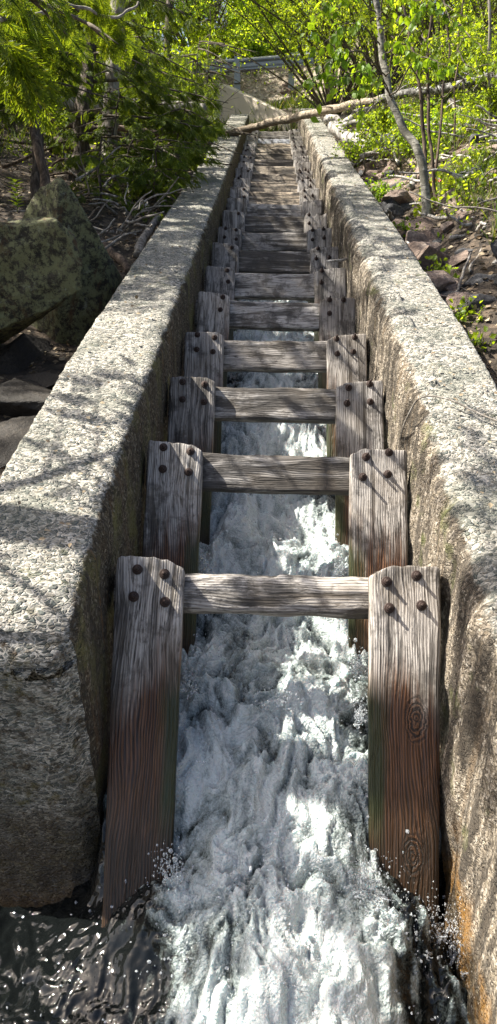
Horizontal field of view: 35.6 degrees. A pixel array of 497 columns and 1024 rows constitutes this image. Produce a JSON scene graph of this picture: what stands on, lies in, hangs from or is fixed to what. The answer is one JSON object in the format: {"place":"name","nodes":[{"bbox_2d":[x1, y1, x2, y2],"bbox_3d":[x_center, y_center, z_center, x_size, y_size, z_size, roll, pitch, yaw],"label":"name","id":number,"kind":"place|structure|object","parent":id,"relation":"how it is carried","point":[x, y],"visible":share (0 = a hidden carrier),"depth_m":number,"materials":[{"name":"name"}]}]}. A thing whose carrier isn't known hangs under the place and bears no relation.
{"place":"outdoors","nodes":[
{"label":"outdoors","id":0,"kind":"place"},
{"bbox_2d":[0,299,468,1023],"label":"water","id":1,"kind":"structure","parent":0,"point":[78,951],"depth_m":2.37,"materials":[{"name":"liquid"}]},
{"bbox_2d":[2,492,445,1023],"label":"water droplets","id":2,"kind":"object","parent":1,"relation":"on","point":[320,858],"visible":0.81,"depth_m":2.25,"materials":[{"name":"white"}]},
{"bbox_2d":[140,551,468,991],"bbox_3d":[0.214,0.749,2.673,0.996,0.812,1.433,1,19,1],"label":"water splash","id":3,"kind":"object","parent":1,"relation":"on","point":[360,714],"visible":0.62,"depth_m":2.24,"materials":[{"name":"white"}]},
{"bbox_2d":[0,6,496,477],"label":"ground","id":4,"kind":"structure","parent":0,"point":[258,87],"depth_m":6.89,"materials":[{"name":"brown soil"}]},
{"bbox_2d":[0,415,35,468],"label":"rock","id":5,"kind":"object","parent":4,"relation":"on","point":[13,431],"visible":0.47,"depth_m":3.96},
{"bbox_2d":[0,86,49,186],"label":"cedar tree","id":6,"kind":"object","parent":4,"relation":"on","point":[41,162],"visible":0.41,"depth_m":6.87,"materials":[{"name":"brown plant"}]},
{"bbox_2d":[0,378,52,416],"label":"rock","id":7,"kind":"object","parent":4,"relation":"on","point":[22,397],"visible":0.48,"depth_m":4.29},
{"bbox_2d":[0,333,52,374],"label":"boulder","id":8,"kind":"object","parent":4,"relation":"on","point":[21,352],"visible":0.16,"depth_m":4.99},
{"bbox_2d":[0,217,82,344],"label":"boulder","id":9,"kind":"object","parent":8,"relation":"on","point":[40,265],"visible":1,"depth_m":4.42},
{"bbox_2d":[22,372,59,388],"bbox_3d":[-1.206,-0.752,4.622,0.408,0.184,0.268,12,22,29],"label":"rock","id":10,"kind":"object","parent":4,"relation":"on","point":[46,379],"visible":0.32,"depth_m":4.53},
{"bbox_2d":[0,0,97,129],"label":"cedar tree","id":11,"kind":"object","parent":4,"relation":"on","point":[14,122],"visible":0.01,"depth_m":10.83,"materials":[{"name":"green plant"}]},
{"bbox_2d":[22,176,122,345],"bbox_3d":[-1.252,-1.510,5.601,0.877,1.654,0.737,-10,22,-29],"label":"boulder","id":12,"kind":"object","parent":4,"relation":"on","point":[72,318],"visible":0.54,"depth_m":5.26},
{"bbox_2d":[0,0,146,137],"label":"cedar tree","id":13,"kind":"object","parent":4,"relation":"on","point":[25,80],"visible":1,"depth_m":3.36,"materials":[{"name":"green plant"}]},
{"bbox_2d":[0,0,147,198],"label":"cedar tree","id":14,"kind":"object","parent":4,"relation":"on","point":[65,73],"visible":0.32,"depth_m":7.22,"materials":[{"name":"green plant"}]},
{"bbox_2d":[0,111,168,176],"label":"ground cover","id":15,"kind":"object","parent":4,"relation":"on","point":[7,146],"visible":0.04,"depth_m":10.17,"materials":[{"name":"green plant"}]},
{"bbox_2d":[44,117,158,135],"bbox_3d":[-1.996,-5.069,10.103,1.637,0.266,0.338,4,19,9],"label":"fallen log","id":16,"kind":"object","parent":4,"relation":"on","point":[121,128],"visible":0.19,"depth_m":10.14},
{"bbox_2d":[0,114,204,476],"bbox_3d":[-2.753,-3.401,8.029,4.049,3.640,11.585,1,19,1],"label":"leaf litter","id":17,"kind":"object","parent":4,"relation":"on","point":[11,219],"visible":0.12,"depth_m":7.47,"materials":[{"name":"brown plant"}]},
{"bbox_2d":[45,28,165,121],"bbox_3d":[-2.628,-7.010,12.448,2.465,1.632,3.261,-15,25,-39],"label":"leafy bush","id":18,"kind":"object","parent":4,"relation":"on","point":[73,58],"visible":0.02,"depth_m":11.85,"materials":[{"name":"green plant"}]},
{"bbox_2d":[50,136,162,221],"bbox_3d":[-1.476,-3.146,7.459,1.502,0.856,1.344,1,19,1],"label":"cedar tree","id":19,"kind":"object","parent":4,"relation":"on","point":[89,158],"visible":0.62,"depth_m":7.36,"materials":[{"name":"green plant"}]},
{"bbox_2d":[14,0,210,143],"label":"cedar tree","id":20,"kind":"object","parent":4,"relation":"on","point":[167,46],"visible":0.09,"depth_m":11.59,"materials":[{"name":"green plant"}]},
{"bbox_2d":[96,227,130,272],"bbox_3d":[-1.395,-2.530,6.791,0.190,0.786,1.946,-11,22,-30],"label":"root","id":21,"kind":"object","parent":4,"relation":"on","point":[121,260],"visible":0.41,"depth_m":6.27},
{"bbox_2d":[0,0,227,180],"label":"cedar tree","id":22,"kind":"object","parent":4,"relation":"on","point":[151,78],"visible":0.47,"depth_m":8.16,"materials":[{"name":"green plant"}]},
{"bbox_2d":[28,96,206,114],"bbox_3d":[-1.873,-5.584,10.624,2.627,0.246,0.297,3,19,6],"label":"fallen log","id":23,"kind":"object","parent":4,"relation":"on","point":[97,106],"visible":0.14,"depth_m":10.54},
{"bbox_2d":[44,92,194,192],"bbox_3d":[-1.495,-3.743,8.277,1.556,1.343,1.360,-13,23,-35],"label":"cedar tree","id":24,"kind":"object","parent":4,"relation":"on","point":[71,138],"visible":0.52,"depth_m":8.08,"materials":[{"name":"green plant"}]},
{"bbox_2d":[65,124,179,199],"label":"cedar tree","id":25,"kind":"object","parent":4,"relation":"on","point":[124,161],"visible":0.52,"depth_m":7.66,"materials":[{"name":"green plant"}]},
{"bbox_2d":[0,114,248,907],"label":"concrete wall","id":26,"kind":"structure","parent":4,"relation":"on","point":[56,621],"depth_m":2.56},
{"bbox_2d":[18,123,236,569],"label":"leaf litter","id":27,"kind":"object","parent":26,"relation":"on","point":[83,491],"visible":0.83,"depth_m":3.32,"materials":[{"name":"brown plant"}]},
{"bbox_2d":[226,71,496,135],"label":"fallen log","id":28,"kind":"object","parent":26,"relation":"on","point":[327,109],"visible":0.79,"depth_m":11.35,"materials":[{"name":"wood"}]},
{"bbox_2d":[56,0,201,75],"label":"leafy tree","id":29,"kind":"object","parent":4,"relation":"on","point":[133,19],"visible":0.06,"depth_m":18.22,"materials":[{"name":"green plant"}]},
{"bbox_2d":[67,0,224,173],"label":"cedar tree","id":30,"kind":"object","parent":4,"relation":"on","point":[108,87],"visible":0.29,"depth_m":9.07,"materials":[{"name":"green plant"}]},
{"bbox_2d":[133,215,161,257],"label":"branch","id":31,"kind":"object","parent":4,"relation":"on","point":[141,242],"visible":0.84,"depth_m":6.53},
{"bbox_2d":[90,79,206,170],"bbox_3d":[-1.237,-4.284,9.047,1.576,1.409,1.675,1,19,1],"label":"cedar tree","id":32,"kind":"object","parent":4,"relation":"on","point":[143,98],"visible":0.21,"depth_m":8.67,"materials":[{"name":"green plant"}]},
{"bbox_2d":[96,142,207,212],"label":"cedar tree","id":33,"kind":"object","parent":4,"relation":"on","point":[169,176],"visible":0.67,"depth_m":7.48,"materials":[{"name":"green plant"}]},
{"bbox_2d":[77,0,248,54],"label":"leafy tree","id":34,"kind":"object","parent":4,"relation":"on","point":[193,34],"visible":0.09,"depth_m":20.12,"materials":[{"name":"green plant"}]},
{"bbox_2d":[100,0,227,141],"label":"cedar tree","id":35,"kind":"object","parent":4,"relation":"on","point":[164,47],"visible":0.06,"depth_m":14.00,"materials":[{"name":"green plant"}]},
{"bbox_2d":[120,81,231,164],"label":"cedar tree","id":36,"kind":"object","parent":4,"relation":"on","point":[200,110],"visible":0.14,"depth_m":9.12,"materials":[{"name":"green plant"}]},
{"bbox_2d":[119,107,233,197],"bbox_3d":[-0.805,-3.914,8.544,1.367,1.031,1.438,1,19,1],"label":"cedar tree","id":37,"kind":"object","parent":4,"relation":"on","point":[195,120],"visible":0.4,"depth_m":8.31,"materials":[{"name":"green plant"}]},
{"bbox_2d":[121,9,248,95],"bbox_3d":[-1.453,-7.474,13.359,2.507,2.153,2.782,13,22,32],"label":"leafy bush","id":38,"kind":"object","parent":4,"relation":"on","point":[175,51],"visible":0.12,"depth_m":13.24,"materials":[{"name":"green plant"}]},
{"bbox_2d":[133,46,250,142],"bbox_3d":[-1.058,-6.571,12.377,1.967,1.426,2.070,-10,22,-29],"label":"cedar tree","id":39,"kind":"object","parent":4,"relation":"on","point":[191,88],"visible":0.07,"depth_m":12.24,"materials":[{"name":"green plant"}]},
{"bbox_2d":[135,37,251,157],"bbox_3d":[-0.790,-5.535,10.586,1.374,1.734,1.532,-12,23,-33],"label":"cedar tree","id":40,"kind":"object","parent":4,"relation":"on","point":[184,84],"visible":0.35,"depth_m":10.41,"materials":[{"name":"green plant"}]},
{"bbox_2d":[142,0,251,60],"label":"leafy tree","id":41,"kind":"object","parent":4,"relation":"on","point":[181,35],"visible":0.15,"depth_m":21.80,"materials":[{"name":"green plant"}]},
{"bbox_2d":[182,8,253,60],"bbox_3d":[-0.760,-12.747,20.961,1.748,1.423,2.564,-8,21,-24],"label":"leafy bush","id":42,"kind":"object","parent":4,"relation":"on","point":[220,34],"visible":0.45,"depth_m":20.65,"materials":[{"name":"green plant"}]},
{"bbox_2d":[162,10,278,145],"bbox_3d":[-0.533,-6.780,12.379,2.191,2.118,1.932,1,19,1],"label":"cedar tree","id":43,"kind":"object","parent":4,"relation":"on","point":[208,71],"visible":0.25,"depth_m":12.18,"materials":[{"name":"green plant"}]},
{"bbox_2d":[185,0,310,58],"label":"leafy tree","id":44,"kind":"object","parent":4,"relation":"on","point":[232,16],"visible":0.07,"depth_m":22.62,"materials":[{"name":"green plant"}]},
{"bbox_2d":[205,83,292,131],"bbox_3d":[-0.476,-9.285,18.870,3.686,2.295,0.696,10,21,25],"label":"bridge headwall","id":45,"kind":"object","parent":4,"relation":"on","point":[242,103],"visible":0.22,"depth_m":18.42,"materials":[{"name":"concrete"}]},
{"bbox_2d":[226,20,294,56],"bbox_3d":[0.242,-12.364,20.776,1.752,1.314,1.806,6,20,14],"label":"leafy bush","id":46,"kind":"object","parent":4,"relation":"on","point":[254,46],"visible":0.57,"depth_m":20.40,"materials":[{"name":"green plant"}]},
{"bbox_2d":[181,53,340,89],"bbox_3d":[-0.082,-11.004,19.580,4.855,1.079,0.462,4,19,9],"label":"guardrail","id":47,"kind":"object","parent":4,"relation":"on","point":[265,60],"visible":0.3,"depth_m":19.31,"materials":[{"name":"metal"}]},
{"bbox_2d":[221,0,306,57],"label":"leafy bush","id":48,"kind":"object","parent":4,"relation":"on","point":[275,19],"visible":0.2,"depth_m":20.80,"materials":[{"name":"green plant"}]},
{"bbox_2d":[169,0,452,115],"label":"willow shrub","id":49,"kind":"object","parent":4,"relation":"on","point":[306,63],"visible":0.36,"depth_m":14.44,"materials":[{"name":"green plant"}]},
{"bbox_2d":[215,66,407,131],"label":"grass","id":50,"kind":"structure","parent":4,"relation":"on","point":[305,103],"depth_m":18.04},
{"bbox_2d":[191,0,486,137],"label":"willow shrub","id":51,"kind":"object","parent":4,"relation":"on","point":[362,43],"visible":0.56,"depth_m":13.20,"materials":[{"name":"green plant"}]},
{"bbox_2d":[328,121,369,150],"bbox_3d":[1.418,-5.210,10.717,0.195,0.519,1.162,-7,20,-21],"label":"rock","id":52,"kind":"object","parent":4,"relation":"on","point":[333,130],"visible":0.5,"depth_m":10.82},
{"bbox_2d":[331,133,379,167],"bbox_3d":[1.305,-4.504,9.653,0.602,0.455,0.687,1,19,1],"label":"leafy plant","id":53,"kind":"object","parent":4,"relation":"on","point":[356,153],"visible":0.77,"depth_m":9.62,"materials":[{"name":"green plant"}]},
{"bbox_2d":[334,70,412,135],"bbox_3d":[1.703,-5.593,10.619,1.186,0.948,0.998,4,19,10],"label":"willow shrub","id":54,"kind":"object","parent":4,"relation":"on","point":[378,110],"visible":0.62,"depth_m":10.59,"materials":[{"name":"green plant"}]},
{"bbox_2d":[300,0,464,217],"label":"birch tree","id":55,"kind":"object","parent":4,"relation":"on","point":[367,71],"visible":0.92,"depth_m":5.90,"materials":[{"name":"green plant"}]},
{"bbox_2d":[364,167,407,201],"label":"leafy plant","id":56,"kind":"object","parent":4,"relation":"on","point":[379,191],"visible":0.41,"depth_m":7.92,"materials":[{"name":"green plant"}]},
{"bbox_2d":[329,108,450,167],"bbox_3d":[1.587,-4.340,8.759,1.366,0.801,1.209,1,19,1],"label":"leafy plant","id":57,"kind":"object","parent":4,"relation":"on","point":[380,144],"visible":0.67,"depth_m":8.76,"materials":[{"name":"green plant"}]},
{"bbox_2d":[381,189,409,203],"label":"rock","id":58,"kind":"object","parent":4,"relation":"on","point":[400,196],"visible":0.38,"depth_m":7.49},
{"bbox_2d":[298,108,496,1023],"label":"concrete wall","id":59,"kind":"structure","parent":4,"relation":"on","point":[452,523],"depth_m":2.75,"materials":[{"name":"concrete"}]},
{"bbox_2d":[102,556,440,926],"bbox_3d":[0.067,1.047,2.429,1.080,1.796,0.145,2,-11,1],"label":"baffle frame","id":60,"kind":"object","parent":59,"relation":"attached to","point":[397,607],"visible":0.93,"depth_m":2.47,"materials":[{"name":"brown wood"}]},
{"bbox_2d":[142,440,407,658],"bbox_3d":[0.090,0.594,3.063,1.083,1.783,0.169,2,-11,1],"label":"baffle frame","id":61,"kind":"object","parent":59,"relation":"attached to","point":[182,477],"visible":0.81,"depth_m":3.17,"materials":[{"name":"grey wood"}]},
{"bbox_2d":[323,114,363,139],"bbox_3d":[1.472,-5.615,11.239,0.947,0.381,0.340,12,22,30],"label":"driftwood","id":62,"kind":"object","parent":59,"relation":"on","point":[327,120],"visible":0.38,"depth_m":11.34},
{"bbox_2d":[311,117,496,507],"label":"leaf litter","id":63,"kind":"object","parent":59,"relation":"on","point":[490,504],"visible":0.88,"depth_m":3.72,"materials":[{"name":"brown plant"}]},
{"bbox_2d":[398,395,496,446],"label":"vine","id":64,"kind":"object","parent":59,"relation":"on","point":[481,414],"visible":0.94,"depth_m":3.06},
{"bbox_2d":[302,0,495,83],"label":"willow shrub","id":65,"kind":"object","parent":4,"relation":"on","point":[425,22],"visible":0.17,"depth_m":12.84,"materials":[{"name":"green plant"}]},
{"bbox_2d":[358,5,474,197],"bbox_3d":[1.401,-3.825,6.593,0.928,2.133,1.045,13,22,32],"label":"sapling","id":66,"kind":"object","parent":4,"relation":"on","point":[453,58],"visible":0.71,"depth_m":6.63,"materials":[{"name":"green plant"}]},
{"bbox_2d":[405,230,427,244],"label":"rock","id":67,"kind":"object","parent":4,"relation":"on","point":[412,236],"visible":0.42,"depth_m":6.22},
{"bbox_2d":[336,97,496,373],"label":"leaf litter","id":68,"kind":"object","parent":4,"relation":"on","point":[481,253],"visible":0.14,"depth_m":6.05,"materials":[{"name":"green plant"}]},
{"bbox_2d":[339,70,496,171],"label":"ground cover","id":69,"kind":"object","parent":4,"relation":"on","point":[411,101],"visible":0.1,"depth_m":10.13,"materials":[{"name":"green plant"}]},
{"bbox_2d":[402,217,437,231],"bbox_3d":[1.483,-2.415,6.620,0.379,0.215,0.236,-2,19,-9],"label":"rock","id":70,"kind":"object","parent":4,"relation":"on","point":[427,222],"visible":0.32,"depth_m":6.58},
{"bbox_2d":[387,93,459,160],"bbox_3d":[1.882,-4.245,8.525,0.798,0.735,1.410,1,19,1],"label":"leafy plant","id":71,"kind":"object","parent":4,"relation":"on","point":[435,112],"visible":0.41,"depth_m":8.42,"materials":[{"name":"green plant"}]},
{"bbox_2d":[408,241,441,256],"bbox_3d":[1.336,-1.950,5.939,0.382,0.225,0.273,-15,39,-22],"label":"rock","id":72,"kind":"object","parent":4,"relation":"on","point":[415,247],"visible":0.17,"depth_m":5.90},
{"bbox_2d":[371,0,482,196],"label":"sapling","id":73,"kind":"object","parent":4,"relation":"on","point":[462,20],"visible":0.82,"depth_m":6.61,"materials":[{"name":"green plant"}]},
{"bbox_2d":[416,245,450,271],"bbox_3d":[1.380,-1.817,5.751,0.420,0.228,0.320,14,-3,-14],"label":"rock","id":74,"kind":"object","parent":4,"relation":"on","point":[428,250],"visible":0.29,"depth_m":5.63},
{"bbox_2d":[445,250,469,266],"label":"rock","id":75,"kind":"object","parent":74,"relation":"on","point":[456,259],"visible":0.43,"depth_m":5.60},
{"bbox_2d":[379,85,496,233],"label":"shrub","id":76,"kind":"object","parent":4,"relation":"on","point":[460,179],"visible":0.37,"depth_m":7.38,"materials":[{"name":"green plant"}]},
{"bbox_2d":[418,248,459,277],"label":"leafy plant","id":77,"kind":"object","parent":4,"relation":"on","point":[449,268],"visible":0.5,"depth_m":5.36,"materials":[{"name":"green plant"}]},
{"bbox_2d":[382,92,496,243],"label":"shrub","id":78,"kind":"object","parent":4,"relation":"on","point":[474,180],"depth_m":6.93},
{"bbox_2d":[426,270,455,292],"bbox_3d":[1.267,-1.543,5.267,0.283,0.201,0.282,10,21,25],"label":"rock","id":79,"kind":"object","parent":4,"relation":"on","point":[441,280],"visible":0.36,"depth_m":5.17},
{"bbox_2d":[386,9,496,118],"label":"willow shrub","id":80,"kind":"object","parent":4,"relation":"on","point":[412,80],"visible":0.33,"depth_m":10.06,"materials":[{"name":"green plant"}]},
{"bbox_2d":[390,0,496,177],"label":"sapling","id":81,"kind":"object","parent":4,"relation":"on","point":[480,79],"visible":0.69,"depth_m":6.96,"materials":[{"name":"green plant"}]},
{"bbox_2d":[396,0,496,55],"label":"willow shrub","id":82,"kind":"object","parent":4,"relation":"on","point":[475,3],"visible":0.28,"depth_m":11.85,"materials":[{"name":"green plant"}]},
{"bbox_2d":[434,194,460,213],"bbox_3d":[1.825,-2.717,6.821,0.472,0.182,0.289,-19,11,-9],"label":"rock","id":83,"kind":"object","parent":4,"relation":"on","point":[441,207],"visible":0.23,"depth_m":6.73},
{"bbox_2d":[420,0,496,147],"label":"sapling","id":84,"kind":"object","parent":4,"relation":"on","point":[493,64],"visible":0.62,"depth_m":7.68,"materials":[{"name":"green plant"}]},
{"bbox_2d":[446,292,471,306],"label":"rock","id":85,"kind":"object","parent":4,"relation":"on","point":[456,297],"visible":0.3,"depth_m":4.95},
{"bbox_2d":[423,0,496,97],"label":"willow shrub","id":86,"kind":"object","parent":4,"relation":"on","point":[494,40],"visible":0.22,"depth_m":10.24,"materials":[{"name":"green plant"}]},
{"bbox_2d":[449,296,485,322],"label":"leafy plant","id":87,"kind":"object","parent":4,"relation":"on","point":[462,316],"visible":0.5,"depth_m":4.76,"materials":[{"name":"green plant"}]},
{"bbox_2d":[456,293,496,313],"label":"rock","id":88,"kind":"object","parent":4,"relation":"on","point":[487,299],"visible":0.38,"depth_m":4.86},
{"bbox_2d":[458,30,496,123],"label":"willow shrub","id":89,"kind":"object","parent":4,"relation":"on","point":[493,93],"visible":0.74,"depth_m":8.37,"materials":[{"name":"green plant"}]},
{"bbox_2d":[460,273,495,288],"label":"rock","id":90,"kind":"object","parent":4,"relation":"on","point":[472,280],"visible":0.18,"depth_m":5.17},
{"bbox_2d":[468,326,496,351],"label":"leafy plant","id":91,"kind":"object","parent":4,"relation":"on","point":[476,338],"visible":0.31,"depth_m":4.46,"materials":[{"name":"green plant"}]},
{"bbox_2d":[486,0,491,123],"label":"trunk","id":92,"kind":"object","parent":4,"relation":"on","point":[489,42],"visible":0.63,"depth_m":8.14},
{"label":"flume bed","id":93,"kind":"structure","parent":4,"relation":"on","visible":0},
{"bbox_2d":[244,140,302,148],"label":"baffle frame","id":94,"kind":"object","parent":93,"relation":"on","point":[280,145],"visible":0.24,"depth_m":14.12,"materials":[{"name":"grey wood"}]},
{"bbox_2d":[232,176,315,191],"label":"baffle frame","id":95,"kind":"object","parent":93,"relation":"on","point":[299,186],"visible":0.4,"depth_m":10.04,"materials":[{"name":"grey wood"}]},
{"bbox_2d":[235,168,312,182],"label":"baffle frame","id":96,"kind":"object","parent":93,"relation":"on","point":[277,178],"visible":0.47,"depth_m":10.71,"materials":[{"name":"grey wood"}]},
{"bbox_2d":[237,162,310,173],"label":"baffle frame","id":97,"kind":"object","parent":93,"relation":"on","point":[302,167],"visible":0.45,"depth_m":11.40,"materials":[{"name":"grey wood"}]},
{"bbox_2d":[239,155,308,166],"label":"baffle frame","id":98,"kind":"object","parent":93,"relation":"on","point":[268,162],"visible":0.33,"depth_m":12.08,"materials":[{"name":"grey wood"}]},
{"bbox_2d":[241,150,306,159],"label":"baffle frame","id":99,"kind":"object","parent":93,"relation":"on","point":[260,156],"visible":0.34,"depth_m":12.76,"materials":[{"name":"grey wood"}]},
{"bbox_2d":[243,144,304,153],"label":"baffle frame","id":100,"kind":"object","parent":93,"relation":"on","point":[253,147],"visible":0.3,"depth_m":13.44,"materials":[{"name":"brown wood"}]},
{"bbox_2d":[217,226,331,302],"bbox_3d":[0.230,-1.817,7.160,1.084,1.774,0.171,1,-11,1],"label":"baffle frame","id":101,"kind":"object","parent":93,"relation":"on","point":[309,240],"visible":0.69,"depth_m":7.31,"materials":[{"name":"grey wood"}]},
{"bbox_2d":[222,210,326,232],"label":"baffle frame","id":102,"kind":"object","parent":93,"relation":"on","point":[254,224],"visible":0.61,"depth_m":7.99,"materials":[{"name":"grey wood"}]},
{"bbox_2d":[226,198,322,216],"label":"baffle frame","id":103,"kind":"object","parent":93,"relation":"on","point":[313,207],"visible":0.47,"depth_m":8.68,"materials":[{"name":"grey wood"}]},
{"bbox_2d":[229,187,319,204],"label":"baffle frame","id":104,"kind":"object","parent":93,"relation":"on","point":[289,198],"visible":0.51,"depth_m":9.35,"materials":[{"name":"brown wood"}]},
{"bbox_2d":[246,135,302,143],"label":"baffle frame","id":105,"kind":"object","parent":93,"relation":"on","point":[282,141],"visible":0.25,"depth_m":14.80,"materials":[{"name":"grey wood"}]},
{"bbox_2d":[195,291,354,388],"bbox_3d":[0.156,-0.608,5.116,1.090,1.784,0.168,2,-11,1],"label":"baffle frame","id":106,"kind":"object","parent":93,"relation":"on","point":[328,318],"visible":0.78,"depth_m":5.25,"materials":[{"name":"grey wood"}]},
{"bbox_2d":[204,266,345,340],"bbox_3d":[0.186,-1.008,5.797,1.090,1.773,0.169,1,-11,1],"label":"baffle frame","id":107,"kind":"object","parent":93,"relation":"on","point":[317,287],"visible":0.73,"depth_m":5.94,"materials":[{"name":"grey wood"}]},
{"bbox_2d":[211,242,338,331],"bbox_3d":[0.205,-1.419,6.480,1.089,1.788,0.171,1,-11,1],"label":"baffle frame","id":108,"kind":"object","parent":93,"relation":"on","point":[236,260],"visible":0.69,"depth_m":6.63,"materials":[{"name":"grey wood"}]},
{"bbox_2d":[249,132,300,138],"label":"baffle frame","id":109,"kind":"object","parent":93,"relation":"on","point":[294,134],"visible":0.19,"depth_m":15.48,"materials":[{"name":"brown wood"}]},
{"bbox_2d":[167,376,383,544],"bbox_3d":[0.115,0.203,3.750,1.084,1.776,0.169,1,-11,1],"label":"baffle frame","id":110,"kind":"object","parent":93,"relation":"on","point":[353,412],"visible":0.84,"depth_m":3.87,"materials":[{"name":"grey wood"}]},
{"bbox_2d":[184,332,366,456],"bbox_3d":[0.143,-0.188,4.438,1.083,1.773,0.168,1,-11,1],"label":"baffle frame","id":111,"kind":"object","parent":93,"relation":"on","point":[337,359],"visible":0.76,"depth_m":4.57,"materials":[{"name":"grey wood"}]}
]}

